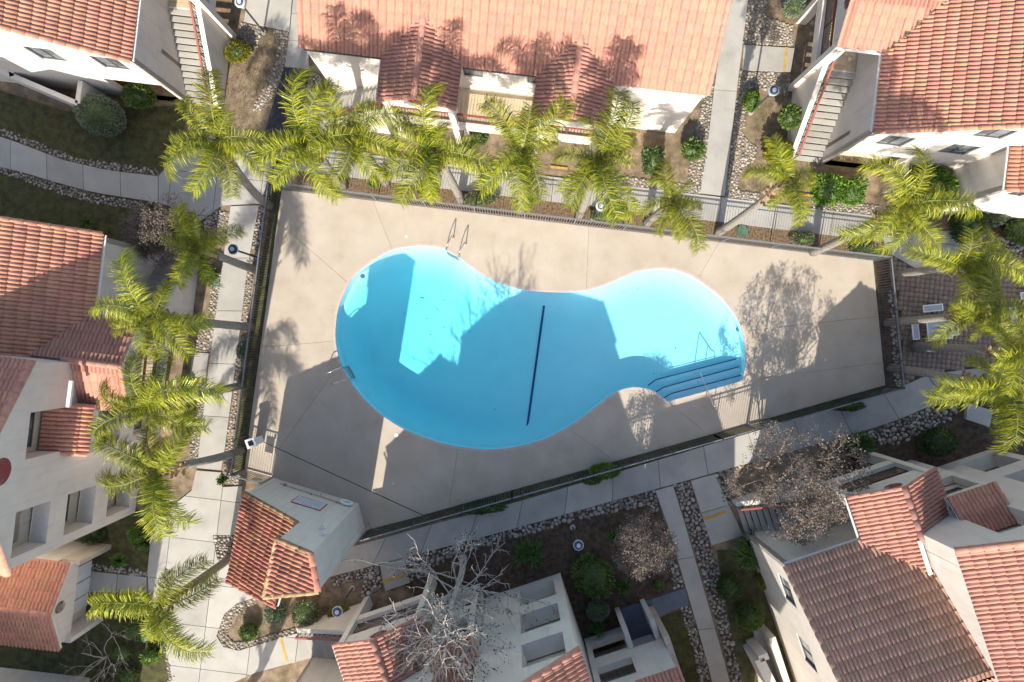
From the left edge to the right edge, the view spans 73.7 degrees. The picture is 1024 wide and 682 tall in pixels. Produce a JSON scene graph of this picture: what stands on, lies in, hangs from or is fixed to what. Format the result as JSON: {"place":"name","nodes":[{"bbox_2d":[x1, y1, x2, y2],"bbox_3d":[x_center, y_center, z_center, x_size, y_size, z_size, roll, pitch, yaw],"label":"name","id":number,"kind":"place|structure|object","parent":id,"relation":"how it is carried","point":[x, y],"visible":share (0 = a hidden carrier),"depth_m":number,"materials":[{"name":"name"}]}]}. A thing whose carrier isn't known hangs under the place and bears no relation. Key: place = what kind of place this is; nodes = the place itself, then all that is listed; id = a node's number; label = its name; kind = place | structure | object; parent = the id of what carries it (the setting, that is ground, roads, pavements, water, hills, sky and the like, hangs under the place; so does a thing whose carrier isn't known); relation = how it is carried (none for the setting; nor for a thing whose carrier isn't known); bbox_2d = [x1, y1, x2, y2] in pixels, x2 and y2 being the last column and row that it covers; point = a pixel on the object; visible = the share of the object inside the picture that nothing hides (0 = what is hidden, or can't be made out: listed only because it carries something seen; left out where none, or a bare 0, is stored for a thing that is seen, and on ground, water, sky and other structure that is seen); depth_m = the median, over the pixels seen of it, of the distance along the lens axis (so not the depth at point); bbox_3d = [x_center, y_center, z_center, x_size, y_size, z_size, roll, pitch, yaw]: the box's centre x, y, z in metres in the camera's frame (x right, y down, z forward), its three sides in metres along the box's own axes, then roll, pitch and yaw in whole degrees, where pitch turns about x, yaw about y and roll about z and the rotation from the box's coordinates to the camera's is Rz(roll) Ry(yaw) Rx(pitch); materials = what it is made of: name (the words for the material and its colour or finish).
{"place":"outdoors","nodes":[
{"label":"outdoors","id":0,"kind":"place"},
{"bbox_2d":[0,137,158,202],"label":"curved sidewalk","id":1,"kind":"structure","parent":0,"point":[16,156],"depth_m":32.95,"materials":[{"name":"concrete"}]},
{"bbox_2d":[0,593,168,681],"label":"lawn","id":2,"kind":"structure","parent":0,"point":[70,656],"depth_m":33.00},
{"bbox_2d":[0,91,185,172],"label":"lawn","id":3,"kind":"structure","parent":0,"point":[134,120],"depth_m":33.00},
{"bbox_2d":[0,128,159,175],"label":"cobble bed","id":4,"kind":"object","parent":3,"relation":"on","point":[90,162],"visible":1,"depth_m":32.98,"materials":[{"name":"stone"}]},
{"bbox_2d":[72,92,127,137],"bbox_3d":[-19.315,-10.598,32.065,2.345,1.969,2.031,0,90,0],"label":"shrub","id":5,"kind":"object","parent":3,"relation":"on","point":[105,116],"visible":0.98,"depth_m":31.59,"materials":[{"name":"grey plant"}]},
{"bbox_2d":[0,174,210,265],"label":"lawn","id":6,"kind":"structure","parent":0,"point":[9,208],"depth_m":33.00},
{"bbox_2d":[0,167,141,209],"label":"cobble bed","id":7,"kind":"object","parent":6,"relation":"on","point":[80,194],"visible":0.98,"depth_m":32.98,"materials":[{"name":"stone"}]},
{"bbox_2d":[117,192,206,269],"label":"brown tree","id":8,"kind":"object","parent":6,"relation":"on","point":[153,227],"visible":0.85,"depth_m":30.05,"materials":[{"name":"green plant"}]},
{"bbox_2d":[85,508,150,570],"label":"lawn","id":9,"kind":"structure","parent":0,"point":[115,537],"depth_m":33.00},
{"bbox_2d":[89,571,146,592],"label":"sidewalk","id":10,"kind":"structure","parent":0,"point":[99,581],"depth_m":32.95,"materials":[{"name":"concrete"}]},
{"bbox_2d":[159,129,289,221],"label":"junction paving","id":11,"kind":"structure","parent":0,"point":[212,200],"depth_m":32.95,"materials":[{"name":"concrete"}]},
{"bbox_2d":[197,205,258,469],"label":"sidewalk","id":12,"kind":"structure","parent":0,"point":[225,342],"depth_m":32.95,"materials":[{"name":"concrete"}]},
{"bbox_2d":[148,470,310,681],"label":"plaza paving","id":13,"kind":"structure","parent":0,"point":[203,619],"depth_m":32.95,"materials":[{"name":"concrete"}]},
{"bbox_2d":[244,0,291,31],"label":"sidewalk","id":14,"kind":"structure","parent":0,"point":[275,14],"depth_m":32.95,"materials":[{"name":"concrete"}]},
{"bbox_2d":[260,68,308,157],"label":"asphalt path","id":15,"kind":"structure","parent":0,"point":[277,118],"depth_m":32.95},
{"bbox_2d":[285,0,309,68],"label":"sidewalk","id":16,"kind":"structure","parent":0,"point":[296,57],"depth_m":32.95,"materials":[{"name":"concrete"}]},
{"bbox_2d":[380,558,409,590],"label":"sidewalk","id":17,"kind":"structure","parent":0,"point":[391,584],"depth_m":32.95,"materials":[{"name":"concrete"}]},
{"bbox_2d":[0,0,1023,681],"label":"ground","id":18,"kind":"structure","parent":0,"point":[232,16],"depth_m":33.02,"materials":[{"name":"soil"}]},
{"bbox_2d":[0,216,198,681],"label":"apartment building","id":19,"kind":"structure","parent":18,"relation":"on","point":[62,352],"depth_m":27.17,"materials":[{"name":"paint"}]},
{"bbox_2d":[0,0,236,108],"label":"apartment building","id":20,"kind":"structure","parent":18,"relation":"on","point":[83,48],"depth_m":29.39,"materials":[{"name":"paint"}]},
{"bbox_2d":[120,82,157,109],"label":"shrub","id":21,"kind":"object","parent":18,"relation":"on","point":[136,96],"visible":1,"depth_m":32.05,"materials":[{"name":"green plant"}]},
{"bbox_2d":[159,201,260,291],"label":"queen palm","id":22,"kind":"object","parent":18,"relation":"on","point":[208,249],"visible":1,"depth_m":26.44,"materials":[{"name":"green plant"}]},
{"bbox_2d":[213,535,234,559],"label":"cobble bed","id":23,"kind":"object","parent":18,"relation":"on","point":[224,544],"visible":0.73,"depth_m":32.97,"materials":[{"name":"stone"}]},
{"bbox_2d":[84,550,231,666],"bbox_3d":[-13.819,10.258,29.048,5.437,7.909,4.214,0,90,0],"label":"queen palm","id":24,"kind":"object","parent":23,"relation":"on","point":[171,597],"visible":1,"depth_m":25.96,"materials":[{"name":"green plant"}]},
{"bbox_2d":[223,336,244,466],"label":"cobble bed","id":25,"kind":"object","parent":18,"relation":"on","point":[231,429],"visible":0.84,"depth_m":32.98,"materials":[{"name":"stone"}]},
{"bbox_2d":[223,39,252,63],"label":"shrub","id":26,"kind":"object","parent":18,"relation":"on","point":[238,50],"visible":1,"depth_m":32.29,"materials":[{"name":"green plant"}]},
{"bbox_2d":[230,189,281,469],"bbox_3d":[-12.229,-0.598,33.019,0.703,0.050,13.833,9,90,0],"label":"planting bed","id":27,"kind":"object","parent":18,"relation":"on","point":[255,331],"visible":0.46,"depth_m":32.99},
{"bbox_2d":[83,344,245,445],"bbox_3d":[-12.465,1.944,27.941,5.323,10.121,3.655,0,90,0],"label":"queen palm","id":28,"kind":"object","parent":27,"relation":"on","point":[156,403],"visible":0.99,"depth_m":23.77,"materials":[{"name":"green plant"}]},
{"bbox_2d":[89,419,245,543],"bbox_3d":[-13.330,4.996,28.205,4.123,9.602,4.748,0,90,0],"label":"queen palm","id":29,"kind":"object","parent":27,"relation":"on","point":[162,463],"visible":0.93,"depth_m":24.17,"materials":[{"name":"green plant"}]},
{"bbox_2d":[88,244,255,367],"bbox_3d":[-12.827,-0.918,28.023,4.791,9.957,3.154,39,90,0],"label":"queen palm","id":30,"kind":"object","parent":27,"relation":"on","point":[174,321],"visible":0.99,"depth_m":23.79,"materials":[{"name":"green plant"}]},
{"bbox_2d":[160,63,280,210],"bbox_3d":[-10.758,-7.115,28.248,4.470,9.522,4.540,41,90,0],"label":"queen palm","id":31,"kind":"object","parent":27,"relation":"on","point":[223,149],"visible":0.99,"depth_m":24.14,"materials":[{"name":"green plant"}]},
{"bbox_2d":[229,182,279,475],"bbox_3d":[-12.127,-0.557,32.230,0.063,1.560,13.662,7,90,0],"label":"pool fence","id":32,"kind":"object","parent":27,"relation":"on","point":[250,322],"visible":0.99,"depth_m":31.89,"materials":[{"name":"grey metal"}]},
{"bbox_2d":[217,598,294,649],"bbox_3d":[-12.503,13.638,32.977,3.654,0.126,2.400,-19,90,0],"label":"cobble bed","id":33,"kind":"object","parent":18,"relation":"on","point":[222,633],"visible":0.9,"depth_m":32.98,"materials":[{"name":"stone"}]},
{"bbox_2d":[253,29,289,110],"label":"cobble bed","id":34,"kind":"object","parent":18,"relation":"on","point":[279,65],"visible":1,"depth_m":32.98,"materials":[{"name":"stone"}]},
{"bbox_2d":[225,478,364,608],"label":"pool house","id":35,"kind":"structure","parent":18,"relation":"on","point":[281,548],"depth_m":28.56,"materials":[{"name":"paint"}]},
{"bbox_2d":[289,598,321,625],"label":"shrub","id":36,"kind":"object","parent":18,"relation":"on","point":[303,612],"visible":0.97,"depth_m":32.28,"materials":[{"name":"green plant"}]},
{"bbox_2d":[0,1,807,680],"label":"grass","id":37,"kind":"structure","parent":18,"relation":"on","point":[208,237],"depth_m":32.97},
{"bbox_2d":[295,573,593,681],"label":"apartment building","id":38,"kind":"structure","parent":18,"relation":"on","point":[344,647],"depth_m":27.64,"materials":[{"name":"paint"}]},
{"bbox_2d":[296,0,731,154],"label":"apartment building","id":39,"kind":"structure","parent":18,"relation":"on","point":[660,58],"depth_m":27.22,"materials":[{"name":"tile"}]},
{"bbox_2d":[378,491,683,653],"bbox_3d":[1.331,13.127,33.021,14.169,0.050,8.498,-15,90,0],"label":"planting bed","id":40,"kind":"object","parent":18,"relation":"on","point":[560,555],"visible":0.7,"depth_m":33.00,"materials":[{"name":"soil"}]},
{"bbox_2d":[342,523,556,681],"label":"sycamore tree","id":41,"kind":"object","parent":40,"relation":"on","point":[434,611],"visible":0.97,"depth_m":26.11,"materials":[{"name":"white plant"}]},
{"bbox_2d":[405,513,573,581],"bbox_3d":[-0.994,9.922,32.972,8.523,0.136,1.286,-15,90,0],"label":"cobble bed","id":42,"kind":"object","parent":40,"relation":"on","point":[435,557],"visible":0.85,"depth_m":32.97,"materials":[{"name":"stone"}]},
{"bbox_2d":[508,536,544,571],"bbox_3d":[0.728,10.103,32.568,1.889,0.824,1.838,0,90,0],"label":"strap leaf plant","id":43,"kind":"object","parent":40,"relation":"on","point":[528,553],"visible":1,"depth_m":32.34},
{"bbox_2d":[570,551,615,599],"bbox_3d":[3.837,11.201,32.430,2.198,1.241,2.325,0,90,0],"label":"shrub","id":44,"kind":"object","parent":40,"relation":"on","point":[591,575],"visible":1,"depth_m":32.22,"materials":[{"name":"green plant"}]},
{"bbox_2d":[577,490,659,518],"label":"cobble bed","id":45,"kind":"object","parent":40,"relation":"on","point":[641,500],"visible":1,"depth_m":32.97,"materials":[{"name":"stone"}]},
{"bbox_2d":[610,509,678,581],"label":"brown tree","id":46,"kind":"object","parent":40,"relation":"on","point":[656,545],"visible":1,"depth_m":29.28,"materials":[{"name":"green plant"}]},
{"bbox_2d":[245,190,884,529],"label":"pool deck","id":47,"kind":"structure","parent":18,"relation":"on","point":[313,426],"depth_m":32.96,"materials":[{"name":"beige concrete"}]},
{"bbox_2d":[329,243,747,451],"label":"swimming pool","id":48,"kind":"structure","parent":47,"relation":"in","point":[436,344],"depth_m":34.20,"materials":[{"name":"liquid"}]},
{"bbox_2d":[299,171,877,257],"bbox_3d":[3.655,-6.049,33.019,28.255,0.050,0.962,7,90,0],"label":"mulch strip","id":49,"kind":"object","parent":18,"relation":"on","point":[556,209],"visible":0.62,"depth_m":32.99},
{"bbox_2d":[251,65,372,205],"bbox_3d":[-7.179,-7.262,28.322,3.885,9.370,4.968,30,90,0],"label":"queen palm","id":50,"kind":"object","parent":49,"relation":"on","point":[299,122],"visible":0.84,"depth_m":24.21,"materials":[{"name":"green plant"}]},
{"bbox_2d":[298,77,412,191],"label":"queen palm","id":51,"kind":"object","parent":49,"relation":"on","point":[358,152],"visible":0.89,"depth_m":24.28,"materials":[{"name":"green plant"}]},
{"bbox_2d":[377,80,497,208],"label":"queen palm","id":52,"kind":"object","parent":49,"relation":"on","point":[439,161],"visible":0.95,"depth_m":24.40,"materials":[{"name":"green plant"}]},
{"bbox_2d":[474,89,578,214],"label":"queen palm","id":53,"kind":"object","parent":49,"relation":"on","point":[523,163],"visible":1,"depth_m":24.71,"materials":[{"name":"green plant"}]},
{"bbox_2d":[269,181,891,260],"bbox_3d":[3.145,-5.610,32.230,29.001,1.560,0.062,7,90,0],"label":"pool fence","id":54,"kind":"object","parent":49,"relation":"on","point":[373,196],"visible":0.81,"depth_m":32.01,"materials":[{"name":"grey metal"}]},
{"bbox_2d":[551,84,646,227],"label":"queen palm","id":55,"kind":"object","parent":49,"relation":"on","point":[594,168],"visible":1,"depth_m":24.81,"materials":[{"name":"green plant"}]},
{"bbox_2d":[639,156,709,256],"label":"queen palm","id":56,"kind":"object","parent":49,"relation":"on","point":[673,205],"visible":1,"depth_m":27.11,"materials":[{"name":"green plant"}]},
{"bbox_2d":[713,133,818,237],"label":"queen palm","id":57,"kind":"object","parent":49,"relation":"on","point":[782,182],"visible":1,"depth_m":24.97,"materials":[{"name":"green plant"}]},
{"bbox_2d":[808,143,982,256],"bbox_3d":[14.319,-5.063,28.177,5.076,9.656,4.168,0,90,0],"label":"queen palm","id":58,"kind":"object","parent":49,"relation":"on","point":[917,203],"visible":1,"depth_m":24.11,"materials":[{"name":"green plant"}]},
{"bbox_2d":[186,6,1021,651],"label":"leaf litter","id":59,"kind":"object","parent":18,"relation":"on","point":[586,510],"visible":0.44,"depth_m":32.97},
{"bbox_2d":[584,598,684,681],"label":"apartment building","id":60,"kind":"structure","parent":18,"relation":"on","point":[650,658],"depth_m":30.18,"materials":[{"name":"paint"}]},
{"bbox_2d":[640,145,665,176],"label":"shrub","id":61,"kind":"object","parent":18,"relation":"on","point":[650,155],"visible":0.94,"depth_m":32.14,"materials":[{"name":"green plant"}]},
{"bbox_2d":[620,588,688,634],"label":"painted walk","id":62,"kind":"structure","parent":18,"relation":"on","point":[634,617],"depth_m":32.95,"materials":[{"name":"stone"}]},
{"bbox_2d":[680,605,708,681],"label":"cobble bed","id":63,"kind":"object","parent":18,"relation":"on","point":[697,648],"visible":1,"depth_m":32.97,"materials":[{"name":"stone"}]},
{"bbox_2d":[688,76,714,190],"bbox_3d":[9.254,-10.243,32.979,0.879,0.122,6.010,9,90,0],"label":"cobble bed","id":64,"kind":"object","parent":18,"relation":"on","point":[702,126],"visible":0.73,"depth_m":32.98,"materials":[{"name":"stone"}]},
{"bbox_2d":[681,136,706,160],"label":"shrub","id":65,"kind":"object","parent":64,"relation":"on","point":[693,148],"visible":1,"depth_m":32.24,"materials":[{"name":"green plant"}]},
{"bbox_2d":[673,481,741,681],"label":"cobble bed","id":66,"kind":"object","parent":18,"relation":"on","point":[699,540],"visible":0.98,"depth_m":32.97,"materials":[{"name":"stone"}]},
{"bbox_2d":[730,526,759,571],"bbox_3d":[11.368,9.931,32.568,2.061,0.824,2.306,0,90,0],"label":"strap leaf plant","id":67,"kind":"object","parent":18,"relation":"on","point":[747,553],"visible":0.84,"depth_m":32.35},
{"bbox_2d":[726,69,790,195],"bbox_3d":[11.894,-10.001,32.979,2.543,0.121,6.240,7,90,0],"label":"cobble bed","id":68,"kind":"object","parent":18,"relation":"on","point":[743,151],"visible":0.94,"depth_m":32.98,"materials":[{"name":"stone"}]},
{"bbox_2d":[743,0,792,45],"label":"cobble bed","id":69,"kind":"object","parent":18,"relation":"on","point":[772,32],"visible":1,"depth_m":32.98,"materials":[{"name":"stone"}]},
{"bbox_2d":[777,101,802,129],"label":"shrub","id":70,"kind":"object","parent":18,"relation":"on","point":[789,116],"visible":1,"depth_m":31.52,"materials":[{"name":"green plant"}]},
{"bbox_2d":[724,415,872,546],"bbox_3d":[12.085,5.850,29.939,6.016,6.368,5.612,0,90,0],"label":"brown tree","id":71,"kind":"object","parent":18,"relation":"on","point":[814,487],"visible":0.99,"depth_m":28.14,"materials":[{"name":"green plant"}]},
{"bbox_2d":[809,172,845,207],"bbox_3d":[15.006,-7.195,32.470,1.574,1.170,1.626,0,90,0],"label":"hedge","id":72,"kind":"object","parent":18,"relation":"on","point":[829,190],"visible":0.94,"depth_m":32.21,"materials":[{"name":"green plant"}]},
{"bbox_2d":[811,198,878,214],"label":"cobble bed","id":73,"kind":"object","parent":18,"relation":"on","point":[866,209],"visible":0.76,"depth_m":32.98,"materials":[{"name":"stone"}]},
{"bbox_2d":[840,174,869,206],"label":"hedge","id":74,"kind":"object","parent":18,"relation":"on","point":[854,193],"visible":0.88,"depth_m":32.18,"materials":[{"name":"green plant"}]},
{"bbox_2d":[731,449,1023,681],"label":"apartment building","id":75,"kind":"structure","parent":18,"relation":"on","point":[912,571],"depth_m":26.85,"materials":[{"name":"tile"}]},
{"bbox_2d":[873,259,902,384],"bbox_3d":[18.165,-0.956,33.019,0.841,0.050,6.284,-6,90,0],"label":"planting bed","id":76,"kind":"object","parent":18,"relation":"on","point":[887,340],"visible":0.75,"depth_m":32.99,"materials":[{"name":"soil"}]},
{"bbox_2d":[874,257,905,388],"bbox_3d":[17.810,-0.835,32.230,0.061,1.560,6.093,-6,90,0],"label":"pool fence","id":77,"kind":"object","parent":76,"relation":"on","point":[896,325],"visible":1,"depth_m":31.91,"materials":[{"name":"grey metal"}]},
{"bbox_2d":[882,259,1023,348],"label":"queen palm","id":78,"kind":"object","parent":76,"relation":"on","point":[963,315],"visible":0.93,"depth_m":26.06,"materials":[{"name":"green plant"}]},
{"bbox_2d":[885,354,1023,457],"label":"queen palm","id":79,"kind":"object","parent":76,"relation":"on","point":[980,385],"visible":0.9,"depth_m":25.59,"materials":[{"name":"green plant"}]},
{"bbox_2d":[888,224,1023,310],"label":"queen palm","id":80,"kind":"object","parent":76,"relation":"on","point":[955,264],"visible":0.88,"depth_m":25.99,"materials":[{"name":"green plant"}]},
{"bbox_2d":[843,399,963,445],"bbox_3d":[19.097,4.208,32.965,6.207,0.150,1.272,-20,90,0],"label":"cobble bed","id":81,"kind":"object","parent":18,"relation":"on","point":[898,432],"visible":0.82,"depth_m":32.97,"materials":[{"name":"stone"}]},
{"bbox_2d":[787,0,1023,196],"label":"apartment building","id":82,"kind":"structure","parent":18,"relation":"on","point":[942,81],"depth_m":27.29,"materials":[{"name":"paint"}]},
{"bbox_2d":[898,164,959,214],"bbox_3d":[19.376,-6.993,31.729,2.880,2.643,2.419,0,90,0],"label":"shrub","id":83,"kind":"object","parent":18,"relation":"on","point":[944,177],"visible":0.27,"depth_m":30.80,"materials":[{"name":"green plant"}]},
{"bbox_2d":[847,401,1023,472],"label":"planting bed","id":84,"kind":"object","parent":18,"relation":"on","point":[966,435],"visible":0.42,"depth_m":33.00,"materials":[{"name":"soil"}]},
{"bbox_2d":[916,425,959,457],"bbox_3d":[20.236,4.788,32.402,1.825,1.299,1.589,0,90,0],"label":"shrub","id":85,"kind":"object","parent":84,"relation":"on","point":[939,441],"visible":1,"depth_m":32.09,"materials":[{"name":"green plant"}]},
{"bbox_2d":[891,256,1023,383],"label":"paver court","id":86,"kind":"object","parent":18,"relation":"on","point":[915,293],"visible":0.39,"depth_m":32.96,"materials":[{"name":"stone"}]},
{"bbox_2d":[910,303,958,351],"bbox_3d":[20.171,-0.639,32.606,2.220,0.772,2.220,-6,90,0],"label":"picnic table","id":87,"kind":"object","parent":86,"relation":"on","point":[932,308],"visible":0.38,"depth_m":32.53,"materials":[{"name":"white plastic"}]},
{"bbox_2d":[909,312,1023,397],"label":"queen palm","id":88,"kind":"object","parent":86,"relation":"on","point":[1012,353],"visible":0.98,"depth_m":24.07,"materials":[{"name":"green plant"}]},
{"bbox_2d":[939,145,1023,220],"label":"apartment building","id":89,"kind":"structure","parent":18,"relation":"on","point":[996,180],"depth_m":29.27,"materials":[{"name":"paint"}]},
{"bbox_2d":[953,215,1022,245],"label":"planting bed","id":90,"kind":"object","parent":18,"relation":"on","point":[999,230],"visible":0.18,"depth_m":33.00,"materials":[{"name":"soil"}]},
{"bbox_2d":[948,211,987,244],"bbox_3d":[21.641,-5.518,32.330,1.590,1.439,1.984,0,90,0],"label":"shrub","id":91,"kind":"object","parent":90,"relation":"on","point":[956,227],"visible":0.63,"depth_m":32.08,"materials":[{"name":"green plant"}]},
{"bbox_2d":[1002,218,1023,245],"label":"shrub","id":92,"kind":"object","parent":90,"relation":"on","point":[1013,230],"visible":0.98,"depth_m":32.21,"materials":[{"name":"green plant"}]},
{"bbox_2d":[276,147,889,241],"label":"sidewalk","id":93,"kind":"structure","parent":0,"point":[823,222],"depth_m":32.95,"materials":[{"name":"concrete"}]},
{"bbox_2d":[366,386,884,537],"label":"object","id":94,"kind":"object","parent":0,"point":[517,493],"depth_m":32.99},
{"bbox_2d":[359,425,755,541],"bbox_3d":[2.147,6.658,32.230,19.090,1.560,0.083,-16,90,0],"label":"pool fence","id":95,"kind":"object","parent":94,"relation":"on","point":[363,537],"visible":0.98,"depth_m":31.89,"materials":[{"name":"grey metal"}]},
{"bbox_2d":[771,386,904,423],"bbox_3d":[15.242,3.001,32.230,5.939,1.560,0.069,-16,90,0],"label":"pool fence","id":96,"kind":"object","parent":94,"relation":"on","point":[881,393],"visible":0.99,"depth_m":32.01,"materials":[{"name":"grey metal"}]},
{"bbox_2d":[330,376,942,576],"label":"sidewalk","id":97,"kind":"structure","parent":0,"point":[728,453],"depth_m":32.95,"materials":[{"name":"concrete"}]},
{"bbox_2d":[660,610,709,681],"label":"lawn","id":98,"kind":"structure","parent":0,"point":[684,653],"depth_m":33.00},
{"bbox_2d":[655,485,729,681],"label":"sidewalk","id":99,"kind":"structure","parent":0,"point":[669,503],"depth_m":32.95,"materials":[{"name":"concrete"}]},
{"bbox_2d":[691,474,742,544],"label":"sidewalk","id":100,"kind":"structure","parent":0,"point":[709,495],"depth_m":32.95,"materials":[{"name":"concrete"}]},
{"bbox_2d":[700,0,747,195],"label":"sidewalk","id":101,"kind":"structure","parent":0,"point":[714,178],"depth_m":32.95,"materials":[{"name":"concrete"}]},
{"bbox_2d":[717,550,793,681],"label":"lawn","id":102,"kind":"structure","parent":0,"point":[727,566],"depth_m":33.00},
{"bbox_2d":[716,573,743,601],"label":"shrub","id":103,"kind":"object","parent":102,"relation":"on","point":[730,587],"visible":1,"depth_m":32.25,"materials":[{"name":"green plant"}]},
{"bbox_2d":[734,602,764,631],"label":"shrub","id":104,"kind":"object","parent":102,"relation":"on","point":[749,617],"visible":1,"depth_m":32.09,"materials":[{"name":"green plant"}]},
{"bbox_2d":[742,45,794,72],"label":"sidewalk","id":105,"kind":"structure","parent":0,"point":[762,58],"depth_m":32.95,"materials":[{"name":"concrete"}]},
{"bbox_2d":[884,230,994,272],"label":"junction paving","id":106,"kind":"structure","parent":0,"point":[948,240],"depth_m":32.95,"materials":[{"name":"concrete"}]},
{"bbox_2d":[963,403,991,426],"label":"shade slab","id":107,"kind":"structure","parent":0,"point":[979,415],"depth_m":32.78,"materials":[{"name":"concrete"}]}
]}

